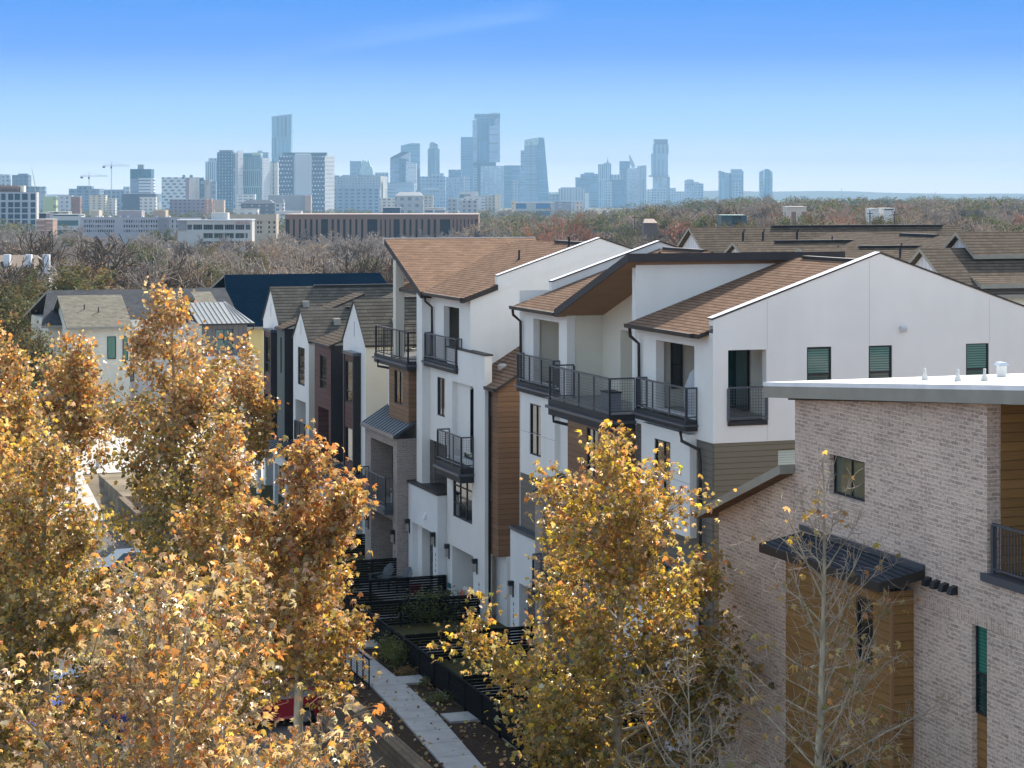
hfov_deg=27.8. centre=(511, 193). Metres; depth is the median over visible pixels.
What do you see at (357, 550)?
slatted fence
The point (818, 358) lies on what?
window
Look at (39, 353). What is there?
evergreen tree
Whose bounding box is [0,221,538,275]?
winter woods
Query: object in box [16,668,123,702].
parked car
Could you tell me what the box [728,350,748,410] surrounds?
balcony door
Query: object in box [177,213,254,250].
white office
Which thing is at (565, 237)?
bare tree
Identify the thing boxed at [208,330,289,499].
sycamore tree
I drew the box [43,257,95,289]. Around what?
bare tree
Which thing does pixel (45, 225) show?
building
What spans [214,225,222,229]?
window
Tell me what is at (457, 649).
path
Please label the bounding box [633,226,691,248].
bare tree
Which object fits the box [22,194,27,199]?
window
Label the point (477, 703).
slatted fence
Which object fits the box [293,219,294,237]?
window
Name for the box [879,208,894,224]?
building
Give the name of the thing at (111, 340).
window
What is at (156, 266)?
bare tree
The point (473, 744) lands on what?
planting bed
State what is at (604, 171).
tower
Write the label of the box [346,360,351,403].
window
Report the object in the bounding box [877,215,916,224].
evergreen tree
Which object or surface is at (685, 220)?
evergreen tree
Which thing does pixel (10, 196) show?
window
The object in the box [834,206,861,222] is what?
bare tree
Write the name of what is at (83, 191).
tower
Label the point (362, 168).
tower
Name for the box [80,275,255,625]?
sycamore tree
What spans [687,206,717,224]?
bare tree
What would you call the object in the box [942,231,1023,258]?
brown roofed house
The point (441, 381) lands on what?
window
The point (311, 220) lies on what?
window
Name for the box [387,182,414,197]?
tower
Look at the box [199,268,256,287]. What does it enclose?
evergreen tree
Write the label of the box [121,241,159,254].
bare tree
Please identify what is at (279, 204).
building
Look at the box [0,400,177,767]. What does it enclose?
sycamore tree
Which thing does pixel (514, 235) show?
evergreen tree
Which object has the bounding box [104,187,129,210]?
tower
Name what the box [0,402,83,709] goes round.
sycamore tree
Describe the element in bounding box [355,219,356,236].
window
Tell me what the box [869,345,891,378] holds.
window
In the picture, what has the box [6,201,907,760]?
ground
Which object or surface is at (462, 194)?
building
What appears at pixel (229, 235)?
window
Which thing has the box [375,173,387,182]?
tower
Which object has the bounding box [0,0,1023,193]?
sky
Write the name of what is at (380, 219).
window
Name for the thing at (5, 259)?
apartment house
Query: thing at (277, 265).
bare tree
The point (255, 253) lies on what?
bare tree
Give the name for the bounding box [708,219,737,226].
evergreen tree
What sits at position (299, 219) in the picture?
window
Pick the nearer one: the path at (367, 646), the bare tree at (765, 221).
the path at (367, 646)
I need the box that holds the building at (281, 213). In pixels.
[276,211,302,225]
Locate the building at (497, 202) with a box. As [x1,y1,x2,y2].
[495,194,500,217]
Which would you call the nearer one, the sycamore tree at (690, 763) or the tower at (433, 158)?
the sycamore tree at (690, 763)
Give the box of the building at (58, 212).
[46,211,71,218]
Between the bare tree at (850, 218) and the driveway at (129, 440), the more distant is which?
the bare tree at (850, 218)
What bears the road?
on the ground at (104, 487)
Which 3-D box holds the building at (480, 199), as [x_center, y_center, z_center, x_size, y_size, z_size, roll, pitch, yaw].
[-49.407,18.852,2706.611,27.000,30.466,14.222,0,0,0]
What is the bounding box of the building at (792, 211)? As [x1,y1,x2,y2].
[782,206,805,224]
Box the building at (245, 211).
[233,209,258,213]
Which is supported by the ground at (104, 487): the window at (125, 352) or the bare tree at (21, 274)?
the bare tree at (21, 274)
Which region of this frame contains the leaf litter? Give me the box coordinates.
[0,667,96,767]
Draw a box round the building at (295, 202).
[268,195,304,212]
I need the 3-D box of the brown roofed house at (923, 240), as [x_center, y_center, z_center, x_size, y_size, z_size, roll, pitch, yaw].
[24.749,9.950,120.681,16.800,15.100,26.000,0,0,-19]
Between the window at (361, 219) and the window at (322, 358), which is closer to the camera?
the window at (322, 358)
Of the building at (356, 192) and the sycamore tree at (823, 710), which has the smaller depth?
the sycamore tree at (823, 710)
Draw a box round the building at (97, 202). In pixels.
[89,195,106,216]
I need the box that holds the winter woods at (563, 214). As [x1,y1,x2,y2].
[451,197,1023,242]
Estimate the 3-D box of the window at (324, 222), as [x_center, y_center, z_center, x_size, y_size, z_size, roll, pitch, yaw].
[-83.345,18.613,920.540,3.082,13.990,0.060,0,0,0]
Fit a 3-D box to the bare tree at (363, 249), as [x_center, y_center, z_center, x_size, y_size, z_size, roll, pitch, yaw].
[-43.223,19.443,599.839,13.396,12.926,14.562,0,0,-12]
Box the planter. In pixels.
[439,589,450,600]
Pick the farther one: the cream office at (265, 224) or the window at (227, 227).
the cream office at (265, 224)
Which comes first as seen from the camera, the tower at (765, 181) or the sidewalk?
the sidewalk
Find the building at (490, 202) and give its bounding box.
[485,195,494,214]
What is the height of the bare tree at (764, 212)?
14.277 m
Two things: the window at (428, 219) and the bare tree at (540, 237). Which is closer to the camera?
the bare tree at (540, 237)
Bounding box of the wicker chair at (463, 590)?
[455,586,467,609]
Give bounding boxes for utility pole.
[147,271,148,288]
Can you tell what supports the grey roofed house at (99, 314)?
on the ground at (104, 487)
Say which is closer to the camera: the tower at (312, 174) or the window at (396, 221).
the window at (396, 221)
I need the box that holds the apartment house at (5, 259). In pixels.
[0,254,55,299]
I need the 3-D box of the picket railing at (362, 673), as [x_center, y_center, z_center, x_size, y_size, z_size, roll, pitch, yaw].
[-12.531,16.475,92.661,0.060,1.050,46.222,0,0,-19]
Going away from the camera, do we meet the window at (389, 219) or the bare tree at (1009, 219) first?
the bare tree at (1009, 219)
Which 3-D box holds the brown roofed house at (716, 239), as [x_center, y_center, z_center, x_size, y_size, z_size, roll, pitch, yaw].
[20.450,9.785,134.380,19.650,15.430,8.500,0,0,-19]
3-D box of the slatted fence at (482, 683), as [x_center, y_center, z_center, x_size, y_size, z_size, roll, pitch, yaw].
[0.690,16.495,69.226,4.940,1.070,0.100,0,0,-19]
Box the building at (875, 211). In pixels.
[865,208,878,223]
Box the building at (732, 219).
[717,215,746,226]
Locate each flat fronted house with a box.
[268,292,364,496]
[305,326,344,515]
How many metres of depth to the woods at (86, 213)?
1775.13 m
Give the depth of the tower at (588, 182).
6296.00 m
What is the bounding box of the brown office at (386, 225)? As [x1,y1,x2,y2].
[284,213,479,247]
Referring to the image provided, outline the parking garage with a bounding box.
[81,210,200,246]
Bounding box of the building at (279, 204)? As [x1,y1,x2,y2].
[274,199,284,213]
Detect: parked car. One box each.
[3,696,135,751]
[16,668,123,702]
[78,547,178,580]
[106,572,190,602]
[113,592,212,625]
[190,676,323,728]
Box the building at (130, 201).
[121,193,158,209]
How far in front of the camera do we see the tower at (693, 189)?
6200.00 m
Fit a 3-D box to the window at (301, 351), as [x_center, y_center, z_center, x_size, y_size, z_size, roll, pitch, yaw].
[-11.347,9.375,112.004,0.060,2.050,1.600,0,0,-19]
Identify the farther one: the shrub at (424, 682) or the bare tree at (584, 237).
the bare tree at (584, 237)
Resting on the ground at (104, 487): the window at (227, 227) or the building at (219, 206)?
the building at (219, 206)
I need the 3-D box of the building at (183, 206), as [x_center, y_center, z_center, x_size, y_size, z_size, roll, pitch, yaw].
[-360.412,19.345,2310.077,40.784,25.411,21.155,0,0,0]
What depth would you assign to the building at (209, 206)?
2280.00 m
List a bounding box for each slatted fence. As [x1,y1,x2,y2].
[185,485,569,767]
[319,534,364,556]
[321,558,396,582]
[344,575,446,603]
[359,594,479,625]
[405,626,533,660]
[462,666,581,707]
[525,711,655,744]
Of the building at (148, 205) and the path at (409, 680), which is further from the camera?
the building at (148, 205)
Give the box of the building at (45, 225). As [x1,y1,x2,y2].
[36,219,56,236]
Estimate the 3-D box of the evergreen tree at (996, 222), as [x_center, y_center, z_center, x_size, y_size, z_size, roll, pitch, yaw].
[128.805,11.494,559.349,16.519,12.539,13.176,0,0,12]
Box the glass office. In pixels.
[0,185,38,231]
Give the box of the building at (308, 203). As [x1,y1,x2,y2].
[305,195,311,212]
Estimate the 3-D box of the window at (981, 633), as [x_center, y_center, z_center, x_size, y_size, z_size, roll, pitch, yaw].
[9.572,9.665,41.912,0.060,1.830,0.570,0,0,-19]
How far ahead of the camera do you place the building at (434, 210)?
1500.00 m
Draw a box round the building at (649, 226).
[642,219,656,242]
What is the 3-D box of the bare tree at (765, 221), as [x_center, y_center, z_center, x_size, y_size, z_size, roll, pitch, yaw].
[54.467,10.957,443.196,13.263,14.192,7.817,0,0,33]
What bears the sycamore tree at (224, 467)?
on the verge
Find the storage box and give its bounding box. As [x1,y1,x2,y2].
[611,390,621,410]
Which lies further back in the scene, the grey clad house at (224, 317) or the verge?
the grey clad house at (224, 317)
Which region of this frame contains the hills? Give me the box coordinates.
[47,190,1023,201]
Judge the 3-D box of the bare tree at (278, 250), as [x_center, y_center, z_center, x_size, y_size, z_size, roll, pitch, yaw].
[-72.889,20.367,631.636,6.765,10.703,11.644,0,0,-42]
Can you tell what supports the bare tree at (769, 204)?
on the ground at (104, 487)
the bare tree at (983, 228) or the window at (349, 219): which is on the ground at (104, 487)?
the bare tree at (983, 228)
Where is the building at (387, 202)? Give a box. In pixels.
[379,198,394,212]
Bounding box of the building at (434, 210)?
[425,208,444,212]
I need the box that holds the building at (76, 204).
[71,196,81,213]
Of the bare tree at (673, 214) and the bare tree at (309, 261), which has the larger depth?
the bare tree at (673, 214)
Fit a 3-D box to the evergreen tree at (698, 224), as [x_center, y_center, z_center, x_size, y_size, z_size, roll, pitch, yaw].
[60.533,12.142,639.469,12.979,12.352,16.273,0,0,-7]
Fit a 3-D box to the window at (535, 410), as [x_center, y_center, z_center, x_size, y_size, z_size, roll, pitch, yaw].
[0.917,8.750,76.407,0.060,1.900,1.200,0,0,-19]
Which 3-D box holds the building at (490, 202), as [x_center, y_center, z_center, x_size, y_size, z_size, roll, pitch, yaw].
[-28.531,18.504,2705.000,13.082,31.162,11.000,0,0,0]
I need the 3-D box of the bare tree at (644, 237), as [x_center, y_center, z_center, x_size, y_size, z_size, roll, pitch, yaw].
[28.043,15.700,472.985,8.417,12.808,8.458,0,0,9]
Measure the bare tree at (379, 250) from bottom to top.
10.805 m
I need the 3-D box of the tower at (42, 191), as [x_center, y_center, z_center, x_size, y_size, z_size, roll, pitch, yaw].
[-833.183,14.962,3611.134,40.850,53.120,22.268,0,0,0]
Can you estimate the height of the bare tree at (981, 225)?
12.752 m
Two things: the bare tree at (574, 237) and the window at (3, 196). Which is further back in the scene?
the window at (3, 196)
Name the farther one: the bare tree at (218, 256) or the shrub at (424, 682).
the bare tree at (218, 256)
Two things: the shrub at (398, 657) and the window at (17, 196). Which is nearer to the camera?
the shrub at (398, 657)
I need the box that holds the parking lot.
[36,521,343,767]
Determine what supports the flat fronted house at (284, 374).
on the ground at (104, 487)
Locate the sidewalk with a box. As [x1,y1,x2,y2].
[155,494,483,767]
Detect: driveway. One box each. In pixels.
[31,431,150,473]
[40,474,103,522]
[98,417,262,481]
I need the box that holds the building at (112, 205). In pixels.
[107,198,116,216]
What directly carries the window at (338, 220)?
in the brown office at (386, 225)
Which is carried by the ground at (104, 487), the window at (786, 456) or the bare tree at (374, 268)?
the bare tree at (374, 268)
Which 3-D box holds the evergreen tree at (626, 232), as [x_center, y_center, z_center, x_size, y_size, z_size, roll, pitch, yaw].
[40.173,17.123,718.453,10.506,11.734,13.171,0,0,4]
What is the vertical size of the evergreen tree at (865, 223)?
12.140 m
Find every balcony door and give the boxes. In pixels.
[464,388,473,459]
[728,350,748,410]
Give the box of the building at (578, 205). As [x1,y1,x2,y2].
[574,202,582,213]
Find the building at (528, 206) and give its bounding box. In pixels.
[516,202,554,217]
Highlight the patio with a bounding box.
[365,582,428,599]
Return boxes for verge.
[36,534,260,767]
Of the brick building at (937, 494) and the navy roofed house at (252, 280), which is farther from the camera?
the navy roofed house at (252, 280)
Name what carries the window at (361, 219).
in the brown office at (386, 225)
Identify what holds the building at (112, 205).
on the ground at (104, 487)
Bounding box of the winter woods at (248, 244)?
[0,236,405,346]
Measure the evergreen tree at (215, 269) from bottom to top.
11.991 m
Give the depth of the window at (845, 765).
46.54 m
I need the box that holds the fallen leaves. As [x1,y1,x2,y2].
[1,528,649,767]
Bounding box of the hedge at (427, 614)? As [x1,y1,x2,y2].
[388,585,475,624]
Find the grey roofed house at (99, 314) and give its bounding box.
[23,288,234,419]
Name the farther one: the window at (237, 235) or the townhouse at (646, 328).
the window at (237, 235)
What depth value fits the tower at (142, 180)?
3600.00 m
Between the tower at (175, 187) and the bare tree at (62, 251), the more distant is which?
the tower at (175, 187)
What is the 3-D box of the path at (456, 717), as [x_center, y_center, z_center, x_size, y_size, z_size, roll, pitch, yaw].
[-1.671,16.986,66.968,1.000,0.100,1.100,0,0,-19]
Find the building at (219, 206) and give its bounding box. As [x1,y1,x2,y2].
[214,200,224,212]
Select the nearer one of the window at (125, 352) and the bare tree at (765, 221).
the window at (125, 352)
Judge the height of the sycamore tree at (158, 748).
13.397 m
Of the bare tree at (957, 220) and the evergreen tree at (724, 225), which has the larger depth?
the bare tree at (957, 220)
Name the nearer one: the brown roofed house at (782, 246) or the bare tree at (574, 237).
the brown roofed house at (782, 246)
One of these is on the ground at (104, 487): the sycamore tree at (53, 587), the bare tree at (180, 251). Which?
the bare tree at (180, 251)
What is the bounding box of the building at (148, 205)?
[140,197,156,216]
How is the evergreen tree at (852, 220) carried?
on the ground at (104, 487)
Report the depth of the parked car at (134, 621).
86.76 m
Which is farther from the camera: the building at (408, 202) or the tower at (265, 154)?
the tower at (265, 154)
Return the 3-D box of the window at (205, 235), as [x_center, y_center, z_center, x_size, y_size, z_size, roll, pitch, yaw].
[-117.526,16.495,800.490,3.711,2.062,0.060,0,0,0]
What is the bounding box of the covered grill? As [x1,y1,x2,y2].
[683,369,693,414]
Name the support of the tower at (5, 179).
on the ground at (104, 487)
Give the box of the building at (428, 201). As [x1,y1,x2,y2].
[424,195,432,212]
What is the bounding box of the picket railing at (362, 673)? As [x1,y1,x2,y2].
[147,482,369,689]
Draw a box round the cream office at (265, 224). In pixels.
[229,214,278,246]
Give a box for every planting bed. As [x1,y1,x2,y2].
[125,496,442,767]
[179,495,538,767]
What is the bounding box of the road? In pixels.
[316,688,432,767]
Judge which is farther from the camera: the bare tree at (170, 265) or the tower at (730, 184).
the tower at (730, 184)
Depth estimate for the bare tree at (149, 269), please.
367.14 m
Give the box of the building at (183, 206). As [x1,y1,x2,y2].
[170,199,205,216]
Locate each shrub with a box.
[370,630,406,660]
[377,638,420,668]
[393,662,417,675]
[414,674,429,686]
[425,690,452,703]
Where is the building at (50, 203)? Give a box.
[42,196,57,212]
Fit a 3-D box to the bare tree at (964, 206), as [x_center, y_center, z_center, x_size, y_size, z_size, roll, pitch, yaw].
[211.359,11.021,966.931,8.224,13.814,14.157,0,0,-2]
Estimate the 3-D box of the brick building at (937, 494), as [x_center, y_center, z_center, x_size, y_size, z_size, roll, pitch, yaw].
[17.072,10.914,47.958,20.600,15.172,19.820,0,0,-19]
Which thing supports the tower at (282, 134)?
on the ground at (104, 487)
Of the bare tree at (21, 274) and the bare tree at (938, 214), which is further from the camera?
the bare tree at (938, 214)
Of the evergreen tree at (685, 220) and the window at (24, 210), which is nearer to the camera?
the evergreen tree at (685, 220)
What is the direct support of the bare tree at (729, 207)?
on the ground at (104, 487)
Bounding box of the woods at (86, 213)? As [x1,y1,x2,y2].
[0,208,535,240]
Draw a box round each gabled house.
[244,284,392,493]
[269,306,350,510]
[316,296,416,539]
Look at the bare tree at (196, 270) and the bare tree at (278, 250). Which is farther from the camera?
the bare tree at (278, 250)
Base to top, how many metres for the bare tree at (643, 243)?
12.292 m
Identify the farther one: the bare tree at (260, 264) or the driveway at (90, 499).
the bare tree at (260, 264)
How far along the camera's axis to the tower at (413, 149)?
6300.00 m
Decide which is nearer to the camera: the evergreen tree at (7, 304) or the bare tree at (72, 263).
the evergreen tree at (7, 304)
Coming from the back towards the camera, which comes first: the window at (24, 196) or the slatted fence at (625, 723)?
the window at (24, 196)
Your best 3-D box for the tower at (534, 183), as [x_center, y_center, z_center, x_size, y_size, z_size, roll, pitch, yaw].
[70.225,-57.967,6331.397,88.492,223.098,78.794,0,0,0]
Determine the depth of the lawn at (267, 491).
80.40 m
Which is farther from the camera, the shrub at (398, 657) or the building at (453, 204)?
the building at (453, 204)
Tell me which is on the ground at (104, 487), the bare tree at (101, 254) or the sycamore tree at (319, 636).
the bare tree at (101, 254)
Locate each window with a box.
[1,194,5,199]
[8,194,12,199]
[15,194,19,199]
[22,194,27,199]
[22,202,27,206]
[22,208,27,212]
[22,214,27,218]
[107,336,115,358]
[123,336,127,359]
[130,351,133,380]
[193,225,201,229]
[203,225,212,229]
[203,233,212,237]
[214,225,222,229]
[214,233,222,237]
[215,329,232,349]
[225,225,233,229]
[225,233,233,237]
[235,225,243,229]
[235,233,243,237]
[266,336,269,372]
[281,337,281,372]
[286,219,289,236]
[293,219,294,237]
[298,347,304,385]
[299,219,300,243]
[305,219,306,238]
[310,219,312,239]
[316,219,317,241]
[320,354,325,389]
[321,219,327,238]
[332,219,333,242]
[337,219,339,237]
[343,219,345,241]
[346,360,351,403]
[346,426,351,461]
[349,219,350,239]
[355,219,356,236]
[361,219,362,241]
[367,219,376,247]
[380,219,381,236]
[389,219,390,237]
[394,219,399,237]
[395,370,402,404]
[403,219,405,236]
[409,219,411,237]
[416,219,417,237]
[428,219,429,235]
[434,219,435,237]
[438,377,444,416]
[440,219,449,236]
[454,481,471,523]
[530,403,540,456]
[588,427,597,478]
[655,438,669,502]
[658,562,672,596]
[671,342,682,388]
[777,448,794,465]
[807,347,830,380]
[822,751,852,767]
[834,455,864,501]
[857,595,872,664]
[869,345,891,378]
[966,343,987,374]
[976,625,986,716]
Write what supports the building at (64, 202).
on the ground at (104, 487)
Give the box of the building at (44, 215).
[39,213,49,218]
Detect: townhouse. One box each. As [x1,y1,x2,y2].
[360,237,632,626]
[508,240,1023,757]
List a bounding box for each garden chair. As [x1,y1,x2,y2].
[368,563,393,585]
[386,567,412,586]
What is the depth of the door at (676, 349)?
66.76 m
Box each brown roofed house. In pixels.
[677,224,963,252]
[723,240,852,252]
[795,243,921,258]
[811,232,950,261]
[909,248,1023,304]
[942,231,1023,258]
[970,275,1023,288]
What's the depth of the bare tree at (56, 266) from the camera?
252.31 m
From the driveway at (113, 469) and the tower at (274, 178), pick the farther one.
the tower at (274, 178)
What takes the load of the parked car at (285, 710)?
on the parking lot
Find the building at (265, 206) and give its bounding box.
[241,200,274,213]
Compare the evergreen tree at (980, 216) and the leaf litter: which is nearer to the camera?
the leaf litter
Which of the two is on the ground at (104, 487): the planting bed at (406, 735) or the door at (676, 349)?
the planting bed at (406, 735)
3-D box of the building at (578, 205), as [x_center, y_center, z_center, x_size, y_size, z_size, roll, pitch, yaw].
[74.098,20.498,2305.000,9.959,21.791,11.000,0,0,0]
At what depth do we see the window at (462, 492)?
84.70 m
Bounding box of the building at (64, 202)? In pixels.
[56,195,73,210]
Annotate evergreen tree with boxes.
[0,262,109,321]
[0,274,74,347]
[0,301,41,369]
[0,321,65,408]
[22,258,144,298]
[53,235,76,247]
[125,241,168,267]
[138,271,212,287]
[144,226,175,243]
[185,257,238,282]
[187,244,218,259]
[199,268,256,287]
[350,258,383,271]
[488,230,536,236]
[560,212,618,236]
[613,227,635,243]
[614,227,641,247]
[638,208,676,237]
[679,218,700,234]
[692,214,716,226]
[694,214,716,226]
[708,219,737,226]
[735,219,756,226]
[748,213,789,226]
[780,213,803,224]
[790,214,824,224]
[797,218,832,224]
[833,215,861,224]
[845,208,864,222]
[860,214,884,224]
[868,213,890,224]
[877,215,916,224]
[963,212,998,221]
[964,214,1014,230]
[1004,222,1023,230]
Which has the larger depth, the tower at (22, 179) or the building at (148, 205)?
the tower at (22, 179)
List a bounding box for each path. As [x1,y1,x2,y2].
[357,640,380,648]
[395,675,430,684]
[421,640,515,651]
[437,679,577,699]
[441,711,479,723]
[502,728,644,749]
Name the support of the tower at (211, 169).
on the ground at (104, 487)
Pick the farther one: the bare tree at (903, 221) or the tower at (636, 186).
the tower at (636, 186)
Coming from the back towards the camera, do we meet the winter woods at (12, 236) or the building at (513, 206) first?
the building at (513, 206)
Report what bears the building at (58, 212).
on the ground at (104, 487)
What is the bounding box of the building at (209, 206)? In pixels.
[206,199,212,217]
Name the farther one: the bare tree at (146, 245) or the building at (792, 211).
the building at (792, 211)
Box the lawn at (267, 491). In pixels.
[192,480,718,767]
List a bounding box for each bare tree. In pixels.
[0,223,108,275]
[0,241,26,254]
[0,241,43,254]
[0,251,59,287]
[0,263,52,299]
[1,243,29,254]
[34,261,71,292]
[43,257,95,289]
[51,263,112,288]
[55,245,79,260]
[63,248,87,265]
[67,230,144,288]
[108,268,139,288]
[118,263,187,284]
[119,247,189,288]
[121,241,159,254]
[121,262,165,278]
[121,277,157,288]
[130,252,218,287]
[135,252,194,282]
[142,268,207,288]
[149,252,224,275]
[160,261,212,285]
[168,239,196,259]
[195,255,268,287]
[203,247,242,267]
[214,249,272,273]
[215,254,239,274]
[226,250,241,262]
[240,249,267,262]
[243,252,300,273]
[251,236,296,270]
[265,243,288,257]
[265,256,300,272]
[268,252,335,273]
[270,258,319,273]
[276,251,334,273]
[293,252,324,270]
[294,240,330,256]
[326,242,359,262]
[335,249,407,283]
[338,238,381,257]
[343,252,407,283]
[370,247,388,259]
[488,226,503,236]
[517,217,566,241]
[530,207,609,241]
[550,232,581,241]
[553,231,585,240]
[617,234,645,247]
[622,234,649,247]
[630,233,669,246]
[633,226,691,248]
[637,226,667,238]
[658,223,682,244]
[663,208,694,219]
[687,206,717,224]
[706,206,740,222]
[720,202,746,213]
[741,212,784,226]
[746,193,776,213]
[753,204,781,220]
[759,193,782,213]
[819,215,848,224]
[825,215,869,224]
[827,206,858,224]
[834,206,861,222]
[886,206,930,224]
[903,204,940,223]
[909,217,980,231]
[921,209,954,223]
[923,195,946,209]
[933,217,952,224]
[933,218,985,231]
[944,215,981,228]
[946,216,1002,231]
[959,202,972,210]
[965,216,1023,231]
[966,219,999,231]
[983,207,1016,229]
[999,214,1023,227]
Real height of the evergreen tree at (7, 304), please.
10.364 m
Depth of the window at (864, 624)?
45.32 m
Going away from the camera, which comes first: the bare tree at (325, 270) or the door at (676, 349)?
the door at (676, 349)
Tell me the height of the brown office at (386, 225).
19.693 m
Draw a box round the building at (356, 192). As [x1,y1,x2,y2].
[334,175,386,212]
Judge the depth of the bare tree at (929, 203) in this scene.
897.56 m
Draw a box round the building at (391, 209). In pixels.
[383,207,400,212]
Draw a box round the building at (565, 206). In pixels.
[555,202,570,216]
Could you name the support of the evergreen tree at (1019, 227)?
on the ground at (104, 487)
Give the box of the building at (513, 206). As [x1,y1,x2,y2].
[511,201,515,211]
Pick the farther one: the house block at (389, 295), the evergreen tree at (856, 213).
the evergreen tree at (856, 213)
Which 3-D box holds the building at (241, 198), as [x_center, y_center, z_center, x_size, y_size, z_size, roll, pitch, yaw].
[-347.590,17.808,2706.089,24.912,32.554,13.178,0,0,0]
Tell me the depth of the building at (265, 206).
2000.00 m
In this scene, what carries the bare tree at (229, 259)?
on the ground at (104, 487)
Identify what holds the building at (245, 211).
on the ground at (104, 487)
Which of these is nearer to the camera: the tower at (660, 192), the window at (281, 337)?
the window at (281, 337)
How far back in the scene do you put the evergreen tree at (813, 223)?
388.23 m
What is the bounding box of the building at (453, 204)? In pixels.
[448,198,457,212]
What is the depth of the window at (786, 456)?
63.12 m
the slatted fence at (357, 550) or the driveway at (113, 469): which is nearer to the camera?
the slatted fence at (357, 550)
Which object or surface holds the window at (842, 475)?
in the brick building at (937, 494)
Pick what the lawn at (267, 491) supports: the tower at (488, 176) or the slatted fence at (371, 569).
the slatted fence at (371, 569)
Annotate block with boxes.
[380,292,416,351]
[647,188,683,205]
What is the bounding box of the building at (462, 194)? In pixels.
[460,192,477,199]
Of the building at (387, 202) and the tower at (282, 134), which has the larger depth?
the tower at (282, 134)
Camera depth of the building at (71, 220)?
1080.00 m
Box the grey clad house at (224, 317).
[188,301,259,415]
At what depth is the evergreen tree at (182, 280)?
266.67 m
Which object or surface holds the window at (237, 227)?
in the white office at (213, 227)
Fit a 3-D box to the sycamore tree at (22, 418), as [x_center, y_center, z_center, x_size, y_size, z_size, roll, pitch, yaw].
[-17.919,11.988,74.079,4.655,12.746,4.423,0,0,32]
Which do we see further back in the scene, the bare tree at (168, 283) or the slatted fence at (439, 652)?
the bare tree at (168, 283)
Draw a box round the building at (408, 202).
[395,192,423,212]
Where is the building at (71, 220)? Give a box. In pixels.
[53,214,84,240]
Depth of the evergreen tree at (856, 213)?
800.31 m
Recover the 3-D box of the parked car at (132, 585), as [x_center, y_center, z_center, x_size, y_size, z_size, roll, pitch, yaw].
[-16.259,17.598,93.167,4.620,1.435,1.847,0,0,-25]
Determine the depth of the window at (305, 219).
920.49 m
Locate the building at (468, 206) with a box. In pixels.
[460,200,477,212]
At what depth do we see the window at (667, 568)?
65.65 m
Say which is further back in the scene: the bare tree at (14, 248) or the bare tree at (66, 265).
the bare tree at (14, 248)
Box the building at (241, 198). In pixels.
[236,194,255,208]
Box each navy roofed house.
[173,287,269,394]
[210,273,386,287]
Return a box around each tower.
[0,174,10,186]
[12,174,30,186]
[26,186,46,212]
[69,186,103,211]
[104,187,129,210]
[130,165,155,192]
[162,175,192,213]
[189,177,216,212]
[205,158,216,180]
[217,150,242,212]
[243,153,269,199]
[258,151,268,157]
[270,162,278,194]
[271,114,293,162]
[279,153,333,212]
[350,159,374,175]
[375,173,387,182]
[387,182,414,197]
[390,152,416,189]
[401,143,419,191]
[420,173,445,210]
[428,142,439,176]
[446,170,468,210]
[461,137,472,191]
[473,113,503,206]
[504,165,520,207]
[520,137,548,201]
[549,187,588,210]
[575,173,597,207]
[598,158,610,207]
[606,175,624,207]
[619,155,636,205]
[627,165,645,207]
[649,139,669,206]
[684,179,702,204]
[718,169,742,200]
[759,169,772,200]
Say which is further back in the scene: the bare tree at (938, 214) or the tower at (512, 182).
the tower at (512, 182)
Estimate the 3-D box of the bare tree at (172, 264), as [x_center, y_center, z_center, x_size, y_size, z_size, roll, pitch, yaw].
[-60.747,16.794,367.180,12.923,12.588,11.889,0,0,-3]
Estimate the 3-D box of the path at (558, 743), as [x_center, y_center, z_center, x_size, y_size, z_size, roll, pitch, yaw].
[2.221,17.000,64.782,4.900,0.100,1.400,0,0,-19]
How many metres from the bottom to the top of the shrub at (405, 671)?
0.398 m
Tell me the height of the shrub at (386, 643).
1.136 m
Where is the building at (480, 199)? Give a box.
[464,196,483,212]
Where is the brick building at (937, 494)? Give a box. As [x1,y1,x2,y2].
[691,362,1023,767]
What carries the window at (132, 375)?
in the grey roofed house at (99, 314)
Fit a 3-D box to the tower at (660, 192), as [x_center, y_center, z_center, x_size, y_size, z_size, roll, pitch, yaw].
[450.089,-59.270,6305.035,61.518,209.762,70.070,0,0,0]
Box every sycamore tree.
[0,320,48,534]
[0,350,87,683]
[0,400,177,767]
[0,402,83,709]
[0,505,393,767]
[28,328,117,603]
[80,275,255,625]
[113,408,311,767]
[202,418,379,767]
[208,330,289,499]
[426,419,775,767]
[579,641,769,767]
[693,444,963,767]
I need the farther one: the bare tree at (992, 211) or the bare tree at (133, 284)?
the bare tree at (992, 211)

